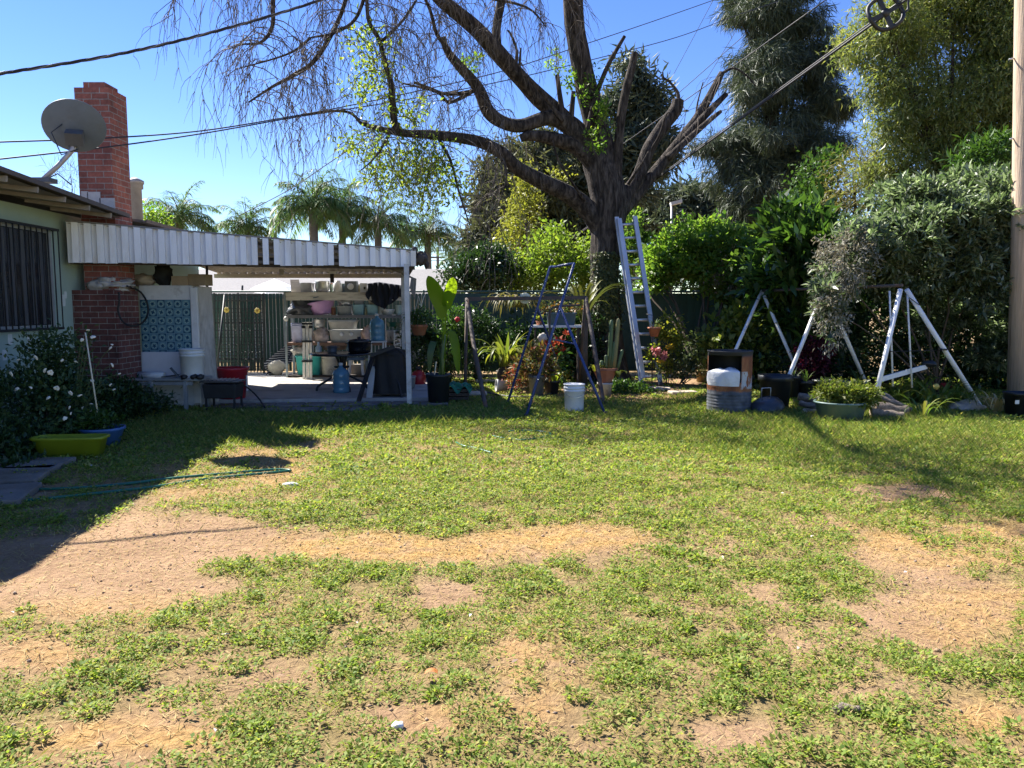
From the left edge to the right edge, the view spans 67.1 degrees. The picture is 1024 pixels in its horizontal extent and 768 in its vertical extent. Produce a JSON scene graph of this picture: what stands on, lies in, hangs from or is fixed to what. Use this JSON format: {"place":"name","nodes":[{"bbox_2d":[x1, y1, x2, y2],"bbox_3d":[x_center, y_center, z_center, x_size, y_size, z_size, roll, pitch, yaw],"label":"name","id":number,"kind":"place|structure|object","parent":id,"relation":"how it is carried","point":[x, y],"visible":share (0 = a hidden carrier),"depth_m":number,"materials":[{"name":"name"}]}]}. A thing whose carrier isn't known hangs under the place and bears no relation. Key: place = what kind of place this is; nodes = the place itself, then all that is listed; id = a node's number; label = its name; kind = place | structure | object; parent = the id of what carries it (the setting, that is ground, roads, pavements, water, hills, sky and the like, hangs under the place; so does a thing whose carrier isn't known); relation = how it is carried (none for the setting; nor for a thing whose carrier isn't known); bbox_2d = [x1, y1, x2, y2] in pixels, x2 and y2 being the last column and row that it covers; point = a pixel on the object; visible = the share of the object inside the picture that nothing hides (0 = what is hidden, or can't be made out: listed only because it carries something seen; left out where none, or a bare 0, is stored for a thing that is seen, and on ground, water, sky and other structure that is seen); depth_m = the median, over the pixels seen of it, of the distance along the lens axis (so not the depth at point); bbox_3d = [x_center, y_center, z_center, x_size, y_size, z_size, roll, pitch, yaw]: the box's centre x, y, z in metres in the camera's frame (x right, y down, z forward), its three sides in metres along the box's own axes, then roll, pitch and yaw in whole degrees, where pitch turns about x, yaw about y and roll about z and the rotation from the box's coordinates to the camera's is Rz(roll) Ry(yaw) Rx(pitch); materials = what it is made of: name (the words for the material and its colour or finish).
{"place":"outdoors","nodes":[
{"label":"outdoors","id":0,"kind":"place"},
{"bbox_2d":[213,293,264,372],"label":"iron gate","id":1,"kind":"structure","parent":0,"point":[241,330],"depth_m":16.15,"materials":[{"name":"black metal"}]},
{"bbox_2d":[213,401,447,412],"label":"path","id":2,"kind":"structure","parent":0,"point":[293,405],"depth_m":11.10,"materials":[{"name":"grey concrete"}]},
{"bbox_2d":[199,378,246,410],"bbox_3d":[-4.050,0.142,10.837,0.532,0.430,0.360,0,6,0],"label":"charcoal grill","id":3,"kind":"object","parent":2,"relation":"on","point":[222,388],"visible":0.95,"depth_m":10.68,"materials":[{"name":"black metal"}]},
{"bbox_2d":[426,276,459,402],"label":"banana plant","id":4,"kind":"object","parent":2,"relation":"on","point":[439,381],"visible":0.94,"depth_m":11.21,"materials":[{"name":"green plant"}]},
{"bbox_2d":[199,269,468,357],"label":"neighbour house","id":5,"kind":"structure","parent":0,"point":[420,275],"depth_m":23.03,"materials":[{"name":"grey"}]},
{"bbox_2d":[0,0,712,142],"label":"phone wire","id":6,"kind":"object","parent":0,"point":[306,113],"visible":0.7,"depth_m":11.46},
{"bbox_2d":[0,1,778,159],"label":"phone wire","id":7,"kind":"object","parent":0,"point":[316,113],"visible":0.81,"depth_m":11.39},
{"bbox_2d":[0,0,1009,289],"label":"sky","id":8,"kind":"structure","parent":0,"point":[33,33],"materials":[{"name":"blue"}]},
{"bbox_2d":[0,309,1023,767],"bbox_3d":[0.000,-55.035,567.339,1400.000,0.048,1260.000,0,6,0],"label":"ground","id":9,"kind":"structure","parent":0,"point":[708,725],"depth_m":3.54,"materials":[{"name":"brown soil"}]},
{"bbox_2d":[0,415,56,467],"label":"shrub","id":10,"kind":"object","parent":9,"relation":"on","point":[14,451],"visible":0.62,"depth_m":7.17,"materials":[{"name":"green plant"}]},
{"bbox_2d":[0,457,75,507],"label":"stepping path","id":11,"kind":"structure","parent":9,"relation":"on","point":[21,486],"depth_m":6.36,"materials":[{"name":"grey concrete"}]},
{"bbox_2d":[0,318,120,448],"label":"rose bush","id":12,"kind":"object","parent":9,"relation":"on","point":[52,395],"visible":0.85,"depth_m":8.04,"materials":[{"name":"green plant"}]},
{"bbox_2d":[29,433,109,457],"bbox_3d":[-4.259,0.598,7.448,0.673,0.195,0.247,-1,6,-6],"label":"window box","id":13,"kind":"object","parent":9,"relation":"on","point":[74,445],"visible":0.98,"depth_m":7.35,"materials":[{"name":"plastic"}]},
{"bbox_2d":[64,404,130,445],"bbox_3d":[-4.319,0.431,8.017,0.563,0.421,0.610,0,6,0],"label":"bowl planter","id":14,"kind":"object","parent":9,"relation":"on","point":[93,423],"visible":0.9,"depth_m":7.97,"materials":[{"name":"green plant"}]},
{"bbox_2d":[0,82,198,426],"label":"house","id":15,"kind":"structure","parent":9,"relation":"on","point":[42,279],"depth_m":10.01,"materials":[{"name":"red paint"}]},
{"bbox_2d":[0,218,64,332],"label":"window","id":16,"kind":"structure","parent":15,"relation":"in","point":[27,299],"depth_m":9.07,"materials":[{"name":"black metal"}]},
{"bbox_2d":[32,99,106,184],"bbox_3d":[-5.079,-2.751,8.829,0.799,0.969,0.413,-4,7,-32],"label":"satellite dish","id":17,"kind":"object","parent":15,"relation":"attached to","point":[71,126],"visible":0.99,"depth_m":8.79,"materials":[{"name":"grey metal"}]},
{"bbox_2d":[86,277,135,290],"bbox_3d":[-5.333,-1.333,10.334,0.643,0.257,0.461,0,6,0],"label":"plastic bag","id":18,"kind":"object","parent":15,"relation":"on","point":[101,283],"visible":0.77,"depth_m":10.19,"materials":[{"name":"white plastic"}]},
{"bbox_2d":[0,0,323,75],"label":"service cable","id":19,"kind":"object","parent":15,"relation":"attached to","point":[151,46],"visible":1,"depth_m":7.48,"materials":[{"name":"metal"}]},
{"bbox_2d":[66,369,181,423],"bbox_3d":[-4.906,0.212,9.702,1.256,0.848,1.997,0,6,0],"label":"shrub","id":20,"kind":"object","parent":9,"relation":"on","point":[127,397],"visible":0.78,"depth_m":9.49,"materials":[{"name":"green plant"}]},
{"bbox_2d":[24,468,291,501],"bbox_3d":[-3.042,0.808,6.226,2.294,0.043,1.009,0,6,-4],"label":"garden hose","id":21,"kind":"object","parent":9,"relation":"on","point":[272,471],"visible":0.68,"depth_m":6.29,"materials":[{"name":"green rubber"}]},
{"bbox_2d":[143,200,175,225],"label":"shrub","id":22,"kind":"object","parent":9,"relation":"on","point":[160,216],"visible":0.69,"depth_m":19.58,"materials":[{"name":"green plant"}]},
{"bbox_2d":[139,285,205,406],"bbox_3d":[-4.920,-0.566,11.346,0.729,1.738,0.708,0,6,0],"label":"tiled cabinet","id":23,"kind":"object","parent":9,"relation":"on","point":[166,326],"visible":0.56,"depth_m":10.96,"materials":[{"name":"blue tile"}]},
{"bbox_2d":[133,375,211,409],"bbox_3d":[-4.773,0.128,10.846,0.951,0.456,0.480,0,6,0],"label":"metal table","id":24,"kind":"object","parent":9,"relation":"on","point":[185,383],"visible":0.45,"depth_m":10.61,"materials":[{"name":"grey metal"}]},
{"bbox_2d":[141,352,180,375],"bbox_3d":[-4.956,-0.286,10.905,0.549,0.336,0.020,0,6,0],"label":"marble board","id":25,"kind":"object","parent":24,"relation":"on","point":[158,361],"visible":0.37,"depth_m":10.89,"materials":[{"name":"white stone"}]},
{"bbox_2d":[178,348,204,377],"bbox_3d":[-4.454,-0.291,10.744,0.342,0.400,0.342,0,6,0],"label":"bucket","id":26,"kind":"object","parent":24,"relation":"on","point":[191,361],"visible":0.86,"depth_m":10.61,"materials":[{"name":"white plastic"}]},
{"bbox_2d":[142,180,221,232],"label":"queen palm","id":27,"kind":"object","parent":9,"relation":"on","point":[191,220],"visible":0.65,"depth_m":30.14,"materials":[{"name":"green plant"}]},
{"bbox_2d":[190,287,218,406],"bbox_3d":[-4.435,-0.534,11.114,0.123,1.721,0.353,4,7,35],"label":"leaning panel","id":28,"kind":"object","parent":9,"relation":"on","point":[202,321],"visible":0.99,"depth_m":11.11,"materials":[{"name":"white plastic"}]},
{"bbox_2d":[214,196,286,239],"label":"queen palm","id":29,"kind":"object","parent":9,"relation":"on","point":[248,227],"visible":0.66,"depth_m":33.09,"materials":[{"name":"green plant"}]},
{"bbox_2d":[266,168,357,241],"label":"queen palm","id":30,"kind":"object","parent":9,"relation":"on","point":[313,207],"visible":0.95,"depth_m":30.89,"materials":[{"name":"green plant"}]},
{"bbox_2d":[211,372,435,404],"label":"patio slab","id":31,"kind":"structure","parent":9,"relation":"on","point":[265,388],"depth_m":12.54,"materials":[{"name":"concrete"}]},
{"bbox_2d":[217,366,248,398],"bbox_3d":[-4.265,-0.020,11.759,0.514,0.470,0.514,0,6,0],"label":"red tub","id":32,"kind":"object","parent":31,"relation":"on","point":[235,372],"visible":0.52,"depth_m":11.58,"materials":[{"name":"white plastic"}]},
{"bbox_2d":[65,220,428,403],"bbox_3d":[-3.496,-1.102,12.479,4.508,2.480,5.240,0,6,0],"label":"patio cover","id":33,"kind":"object","parent":31,"relation":"on","point":[224,255],"visible":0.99,"depth_m":10.47,"materials":[{"name":"white metal"}]},
{"bbox_2d":[264,339,295,374],"bbox_3d":[-4.726,-0.504,15.908,0.359,0.820,0.739,5,7,39],"label":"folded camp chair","id":34,"kind":"object","parent":31,"relation":"on","point":[275,364],"visible":0.91,"depth_m":15.79,"materials":[{"name":"fabric"}]},
{"bbox_2d":[301,322,312,378],"bbox_3d":[-3.916,-0.624,14.776,0.227,1.116,0.110,0,6,0],"label":"canopy frame","id":35,"kind":"object","parent":31,"relation":"on","point":[307,369],"visible":0.87,"depth_m":14.79,"materials":[{"name":"metal"}]},
{"bbox_2d":[309,351,372,391],"bbox_3d":[-2.857,-0.213,12.943,1.040,0.625,1.040,0,6,0],"label":"patio table","id":36,"kind":"object","parent":31,"relation":"on","point":[340,354],"visible":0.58,"depth_m":12.75,"materials":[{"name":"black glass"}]},
{"bbox_2d":[332,363,349,392],"bbox_3d":[-2.774,-0.103,12.513,0.270,0.485,0.270,0,6,0],"label":"water jug","id":37,"kind":"object","parent":31,"relation":"on","point":[340,378],"visible":1,"depth_m":12.41,"materials":[{"name":"blue plastic"}]},
{"bbox_2d":[283,292,410,376],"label":"storage shelves","id":38,"kind":"object","parent":31,"relation":"on","point":[307,296],"visible":0.46,"depth_m":15.14,"materials":[{"name":"white wood"}]},
{"bbox_2d":[365,282,400,308],"bbox_3d":[-2.474,-1.744,15.184,0.770,0.525,0.415,0,6,0],"label":"jacket","id":39,"kind":"object","parent":38,"relation":"on","point":[381,294],"visible":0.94,"depth_m":15.04,"materials":[{"name":"black fabric"}]},
{"bbox_2d":[356,345,406,401],"bbox_3d":[-1.957,-0.163,11.869,0.742,0.874,0.910,0,6,0],"label":"covered barbecue","id":40,"kind":"object","parent":31,"relation":"on","point":[388,364],"visible":0.78,"depth_m":11.86,"materials":[{"name":"black fabric"}]},
{"bbox_2d":[305,171,372,242],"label":"queen palm","id":41,"kind":"object","parent":9,"relation":"on","point":[346,201],"visible":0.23,"depth_m":33.02,"materials":[{"name":"green plant"}]},
{"bbox_2d":[338,189,418,248],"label":"queen palm","id":42,"kind":"object","parent":9,"relation":"on","point":[370,229],"visible":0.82,"depth_m":32.03,"materials":[{"name":"green plant"}]},
{"bbox_2d":[384,304,449,377],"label":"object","id":43,"kind":"object","parent":9,"relation":"on","point":[415,342],"visible":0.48,"depth_m":14.86,"materials":[{"name":"green plant"}]},
{"bbox_2d":[390,197,460,268],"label":"queen palm","id":44,"kind":"object","parent":9,"relation":"on","point":[428,241],"visible":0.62,"depth_m":34.03,"materials":[{"name":"green plant"}]},
{"bbox_2d":[133,0,755,381],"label":"bare tree","id":45,"kind":"object","parent":9,"relation":"on","point":[592,146],"visible":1,"depth_m":13.50,"materials":[{"name":"brown plant"}]},
{"bbox_2d":[587,251,626,331],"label":"trunk ivy","id":46,"kind":"object","parent":45,"relation":"attached to","point":[603,310],"visible":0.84,"depth_m":14.87,"materials":[{"name":"green plant"}]},
{"bbox_2d":[574,0,906,237],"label":"fibre cable","id":47,"kind":"object","parent":45,"relation":"attached to","point":[790,83],"visible":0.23,"depth_m":11.18,"materials":[{"name":"rubber"}]},
{"bbox_2d":[865,0,909,31],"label":"cable storage ring","id":48,"kind":"object","parent":47,"relation":"hanging from","point":[885,12],"visible":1,"depth_m":8.90,"materials":[{"name":"black metal"}]},
{"bbox_2d":[411,300,486,380],"bbox_3d":[-1.303,-0.794,15.021,1.650,1.748,1.106,0,6,0],"label":"shrub","id":49,"kind":"object","parent":9,"relation":"on","point":[452,324],"visible":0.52,"depth_m":14.86,"materials":[{"name":"green plant"}]},
{"bbox_2d":[441,131,501,283],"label":"conifer","id":50,"kind":"object","parent":9,"relation":"on","point":[476,231],"visible":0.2,"depth_m":24.62,"materials":[{"name":"green plant"}]},
{"bbox_2d":[446,301,510,380],"bbox_3d":[-0.686,-0.807,15.028,1.396,1.672,1.050,2,6,17],"label":"shrub","id":51,"kind":"object","parent":9,"relation":"on","point":[485,324],"visible":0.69,"depth_m":14.91,"materials":[{"name":"green plant"}]},
{"bbox_2d":[433,235,532,289],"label":"leafy tree","id":52,"kind":"object","parent":9,"relation":"on","point":[472,280],"visible":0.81,"depth_m":17.06,"materials":[{"name":"green plant"}]},
{"bbox_2d":[469,327,528,380],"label":"strap plant","id":53,"kind":"object","parent":9,"relation":"on","point":[501,352],"visible":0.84,"depth_m":13.75,"materials":[{"name":"green plant"}]},
{"bbox_2d":[465,132,541,289],"bbox_3d":[0.076,-4.575,24.652,3.141,7.081,3.117,-4,7,-33],"label":"conifer","id":54,"kind":"object","parent":9,"relation":"on","point":[507,187],"visible":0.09,"depth_m":23.93,"materials":[{"name":"green plant"}]},
{"bbox_2d":[0,442,1022,763],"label":"soil crumbs","id":55,"kind":"object","parent":9,"relation":"on","point":[442,570],"visible":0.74,"depth_m":4.14,"materials":[{"name":"brown soil"}]},
{"bbox_2d":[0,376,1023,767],"bbox_3d":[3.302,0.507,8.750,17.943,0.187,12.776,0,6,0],"label":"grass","id":56,"kind":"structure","parent":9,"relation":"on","point":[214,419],"depth_m":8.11,"materials":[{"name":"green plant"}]},
{"bbox_2d":[480,307,543,378],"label":"shrub","id":57,"kind":"object","parent":9,"relation":"on","point":[514,332],"visible":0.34,"depth_m":14.91,"materials":[{"name":"green plant"}]},
{"bbox_2d":[464,291,552,315],"bbox_3d":[0.033,-1.508,14.725,1.517,0.525,1.685,3,7,31],"label":"trailing epiphyte","id":58,"kind":"object","parent":57,"relation":"on","point":[515,303],"visible":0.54,"depth_m":14.62,"materials":[{"name":"green plant"}]},
{"bbox_2d":[488,158,577,286],"bbox_3d":[0.512,-3.530,21.828,2.702,5.570,2.426,0,6,0],"label":"golden tree","id":59,"kind":"object","parent":9,"relation":"on","point":[527,195],"visible":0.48,"depth_m":21.31,"materials":[{"name":"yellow plant"}]},
{"bbox_2d":[508,336,560,394],"bbox_3d":[0.396,-0.313,12.600,0.807,0.987,0.725,5,8,43],"label":"potted croton","id":60,"kind":"object","parent":9,"relation":"on","point":[537,355],"visible":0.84,"depth_m":12.47,"materials":[{"name":"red plant"}]},
{"bbox_2d":[464,296,605,407],"bbox_3d":[0.414,-0.593,12.370,2.322,1.641,2.700,-1,6,-14],"label":"garden trestle","id":61,"kind":"object","parent":9,"relation":"on","point":[468,316],"visible":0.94,"depth_m":12.52,"materials":[{"name":"metal"}]},
{"bbox_2d":[212,290,861,370],"bbox_3d":[0.264,-1.117,16.598,14.529,1.794,0.086,0,6,0],"label":"privacy fence","id":62,"kind":"object","parent":9,"relation":"on","point":[689,306],"visible":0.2,"depth_m":16.54,"materials":[{"name":"metal"}]},
{"bbox_2d":[497,126,583,287],"bbox_3d":[0.962,-4.644,23.816,3.327,7.384,3.256,5,8,41],"label":"conifer","id":63,"kind":"object","parent":9,"relation":"on","point":[557,209],"visible":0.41,"depth_m":23.12,"materials":[{"name":"green plant"}]},
{"bbox_2d":[496,216,590,289],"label":"leafy tree","id":64,"kind":"object","parent":9,"relation":"on","point":[558,242],"visible":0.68,"depth_m":17.31,"materials":[{"name":"green plant"}]},
{"bbox_2d":[530,330,576,382],"bbox_3d":[0.656,-0.403,13.265,0.927,1.094,0.911,0,6,0],"label":"poinsettia","id":65,"kind":"object","parent":9,"relation":"on","point":[558,350],"visible":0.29,"depth_m":13.10,"materials":[{"name":"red plant"}]},
{"bbox_2d":[506,262,606,417],"bbox_3d":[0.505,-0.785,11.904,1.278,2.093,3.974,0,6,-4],"label":"blue step frame","id":66,"kind":"object","parent":9,"relation":"on","point":[550,343],"visible":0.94,"depth_m":10.86,"materials":[{"name":"paint"}]},
{"bbox_2d":[563,383,584,411],"bbox_3d":[0.855,0.189,10.586,0.305,0.387,0.315,0,6,0],"label":"bucket","id":67,"kind":"object","parent":9,"relation":"on","point":[574,396],"visible":0.91,"depth_m":10.48,"materials":[{"name":"plastic"}]},
{"bbox_2d":[551,300,607,379],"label":"shrub","id":68,"kind":"object","parent":9,"relation":"on","point":[598,343],"visible":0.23,"depth_m":14.83,"materials":[{"name":"green plant"}]},
{"bbox_2d":[549,279,627,383],"bbox_3d":[1.274,-0.982,14.374,1.456,1.972,1.497,-4,7,-37],"label":"spiky agave","id":69,"kind":"object","parent":9,"relation":"on","point":[592,299],"visible":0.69,"depth_m":14.33,"materials":[{"name":"green plant"}]},
{"bbox_2d":[566,153,627,287],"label":"conifer","id":70,"kind":"object","parent":9,"relation":"on","point":[579,180],"visible":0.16,"depth_m":24.52,"materials":[{"name":"green plant"}]},
{"bbox_2d":[597,382,612,396],"bbox_3d":[1.503,0.084,12.481,0.256,0.220,0.256,0,6,0],"label":"white pot stand","id":71,"kind":"object","parent":9,"relation":"on","point":[607,388],"visible":0.67,"depth_m":12.38,"materials":[{"name":"white plastic"}]},
{"bbox_2d":[588,318,626,382],"bbox_3d":[1.558,-0.530,12.376,0.625,1.048,0.458,1,6,11],"label":"cactus bowl","id":72,"kind":"object","parent":71,"relation":"on","point":[609,368],"visible":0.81,"depth_m":12.40,"materials":[{"name":"ceramic"}]},
{"bbox_2d":[567,41,696,281],"bbox_3d":[5.545,-9.372,37.213,7.059,14.147,5.205,0,6,0],"label":"tall pine","id":73,"kind":"object","parent":9,"relation":"on","point":[648,100],"visible":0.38,"depth_m":36.22,"materials":[{"name":"green plant"}]},
{"bbox_2d":[614,216,662,384],"bbox_3d":[2.384,-1.598,14.507,0.479,3.179,1.093,-2,6,-23],"label":"extension ladder","id":74,"kind":"object","parent":9,"relation":"on","point":[629,293],"visible":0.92,"depth_m":14.47,"materials":[{"name":"metal"}]},
{"bbox_2d":[611,377,666,394],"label":"ground creeper","id":75,"kind":"object","parent":9,"relation":"on","point":[622,385],"visible":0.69,"depth_m":13.04,"materials":[{"name":"green plant"}]},
{"bbox_2d":[642,307,691,384],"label":"flowering shrub","id":76,"kind":"object","parent":9,"relation":"on","point":[667,334],"visible":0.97,"depth_m":14.11,"materials":[{"name":"green plant"}]},
{"bbox_2d":[634,173,718,243],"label":"pine","id":77,"kind":"object","parent":9,"relation":"on","point":[687,191],"visible":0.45,"depth_m":41.67,"materials":[{"name":"green plant"}]},
{"bbox_2d":[664,324,712,384],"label":"shrub","id":78,"kind":"object","parent":9,"relation":"on","point":[692,360],"visible":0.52,"depth_m":14.44,"materials":[{"name":"green plant"}]},
{"bbox_2d":[624,206,774,369],"bbox_3d":[3.469,-2.017,15.711,2.334,3.795,4.049,-4,7,-37],"label":"vine thicket","id":79,"kind":"object","parent":9,"relation":"on","point":[697,252],"visible":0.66,"depth_m":14.89,"materials":[{"name":"green plant"}]},
{"bbox_2d":[657,178,750,235],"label":"pine","id":80,"kind":"object","parent":9,"relation":"on","point":[703,208],"visible":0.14,"depth_m":41.79,"materials":[{"name":"green plant"}]},
{"bbox_2d":[706,349,752,413],"bbox_3d":[2.998,-0.045,10.634,0.608,0.842,0.608,0,6,0],"label":"burn drum","id":81,"kind":"object","parent":9,"relation":"on","point":[734,399],"visible":0.92,"depth_m":10.42,"materials":[{"name":"black metal"}]},
{"bbox_2d":[707,367,739,386],"bbox_3d":[2.866,-0.103,10.465,0.477,0.250,0.213,5,7,39],"label":"white sack","id":82,"kind":"object","parent":81,"relation":"in","point":[729,376],"visible":1,"depth_m":10.37,"materials":[{"name":"white plastic"}]},
{"bbox_2d":[692,297,793,389],"bbox_3d":[4.116,-0.692,13.726,1.842,1.734,1.252,1,6,14],"label":"broadleaf shrub","id":83,"kind":"object","parent":9,"relation":"on","point":[715,337],"visible":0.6,"depth_m":13.54,"materials":[{"name":"green plant"}]},
{"bbox_2d":[751,387,784,412],"bbox_3d":[3.475,0.240,10.512,0.454,0.394,0.466,0,6,0],"label":"barbecue lid","id":84,"kind":"object","parent":9,"relation":"on","point":[766,403],"visible":0.81,"depth_m":10.38,"materials":[{"name":"metal"}]},
{"bbox_2d":[758,373,793,408],"bbox_3d":[3.721,0.109,10.911,0.480,0.481,0.478,0,6,0],"label":"plant pot","id":85,"kind":"object","parent":9,"relation":"on","point":[779,384],"visible":0.64,"depth_m":10.73,"materials":[{"name":"black plastic"}]},
{"bbox_2d":[683,0,868,230],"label":"weeping pine","id":86,"kind":"object","parent":9,"relation":"on","point":[748,157],"visible":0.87,"depth_m":25.37,"materials":[{"name":"green plant"}]},
{"bbox_2d":[723,180,868,364],"bbox_3d":[4.836,-1.675,13.087,2.426,3.631,2.133,0,6,0],"label":"broadleaf shrub","id":87,"kind":"object","parent":9,"relation":"on","point":[788,228],"visible":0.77,"depth_m":12.95,"materials":[{"name":"green plant"}]},
{"bbox_2d":[786,330,840,379],"bbox_3d":[4.903,-0.353,12.652,0.822,1.066,0.896,0,6,0],"label":"coleus","id":88,"kind":"object","parent":9,"relation":"on","point":[819,367],"visible":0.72,"depth_m":12.49,"materials":[{"name":"purple plant"}]},
{"bbox_2d":[619,136,1011,370],"bbox_3d":[7.583,-2.698,17.633,11.152,5.976,4.211,0,6,0],"label":"backing tree","id":89,"kind":"object","parent":9,"relation":"on","point":[676,286],"visible":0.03,"depth_m":17.52,"materials":[{"name":"green plant"}]},
{"bbox_2d":[762,141,877,221],"bbox_3d":[8.079,-3.519,20.696,3.242,5.769,2.233,0,6,0],"label":"leafy tree","id":90,"kind":"object","parent":9,"relation":"on","point":[805,183],"visible":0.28,"depth_m":20.23,"materials":[{"name":"green plant"}]},
{"bbox_2d":[807,374,885,422],"bbox_3d":[4.280,0.162,9.889,0.940,0.578,0.809,0,6,0],"label":"herb planter","id":91,"kind":"object","parent":9,"relation":"on","point":[838,398],"visible":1,"depth_m":9.69,"materials":[{"name":"green plastic"}]},
{"bbox_2d":[806,131,902,362],"bbox_3d":[8.967,-3.396,19.210,3.404,5.828,2.637,0,6,0],"label":"willow leaf tree","id":92,"kind":"object","parent":9,"relation":"on","point":[848,199],"visible":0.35,"depth_m":19.07,"materials":[{"name":"green plant"}]},
{"bbox_2d":[734,284,981,407],"bbox_3d":[4.739,-0.586,11.583,2.496,1.771,3.394,-4,7,-35],"label":"swing set","id":93,"kind":"object","parent":9,"relation":"on","point":[881,378],"visible":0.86,"depth_m":10.90,"materials":[{"name":"white metal"}]},
{"bbox_2d":[723,210,1008,391],"bbox_3d":[8.033,-1.394,13.805,8.661,4.278,3.244,1,6,11],"label":"dark hedge","id":94,"kind":"object","parent":9,"relation":"on","point":[863,313],"visible":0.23,"depth_m":13.40,"materials":[{"name":"green plant"}]},
{"bbox_2d":[802,159,1023,394],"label":"butterfly bush","id":95,"kind":"object","parent":9,"relation":"on","point":[962,253],"visible":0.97,"depth_m":11.43,"materials":[{"name":"green plant"}]},
{"bbox_2d":[815,0,1013,206],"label":"willow leaf tree","id":96,"kind":"object","parent":9,"relation":"on","point":[973,96],"visible":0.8,"depth_m":17.49,"materials":[{"name":"green plant"}]},
{"bbox_2d":[898,379,979,409],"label":"lily clump","id":97,"kind":"object","parent":9,"relation":"on","point":[936,386],"visible":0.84,"depth_m":10.74,"materials":[{"name":"green plant"}]},
{"bbox_2d":[934,121,1011,377],"bbox_3d":[8.708,-2.364,14.091,1.965,4.795,1.519,0,6,0],"label":"fan leaf tree","id":98,"kind":"object","parent":9,"relation":"on","point":[985,148],"visible":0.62,"depth_m":13.79,"materials":[{"name":"green plant"}]},
{"bbox_2d":[1002,391,1023,417],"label":"square pot","id":99,"kind":"object","parent":9,"relation":"on","point":[1014,403],"visible":0.93,"depth_m":9.98,"materials":[{"name":"black plastic"}]},
{"bbox_2d":[1007,0,1023,390],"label":"utility pole","id":100,"kind":"object","parent":9,"relation":"on","point":[1015,368],"visible":0.85,"depth_m":11.16,"materials":[{"name":"brown wood"}]},
{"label":"pale string","id":101,"kind":"object","parent":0,"visible":0},
{"bbox_2d":[389,296,437,334],"bbox_3d":[-1.525,-1.083,12.223,0.875,0.621,0.809,0,6,0],"label":"hanging basket","id":102,"kind":"object","parent":101,"relation":"hanging from","point":[418,328],"visible":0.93,"depth_m":12.19,"materials":[{"name":"ceramic"}]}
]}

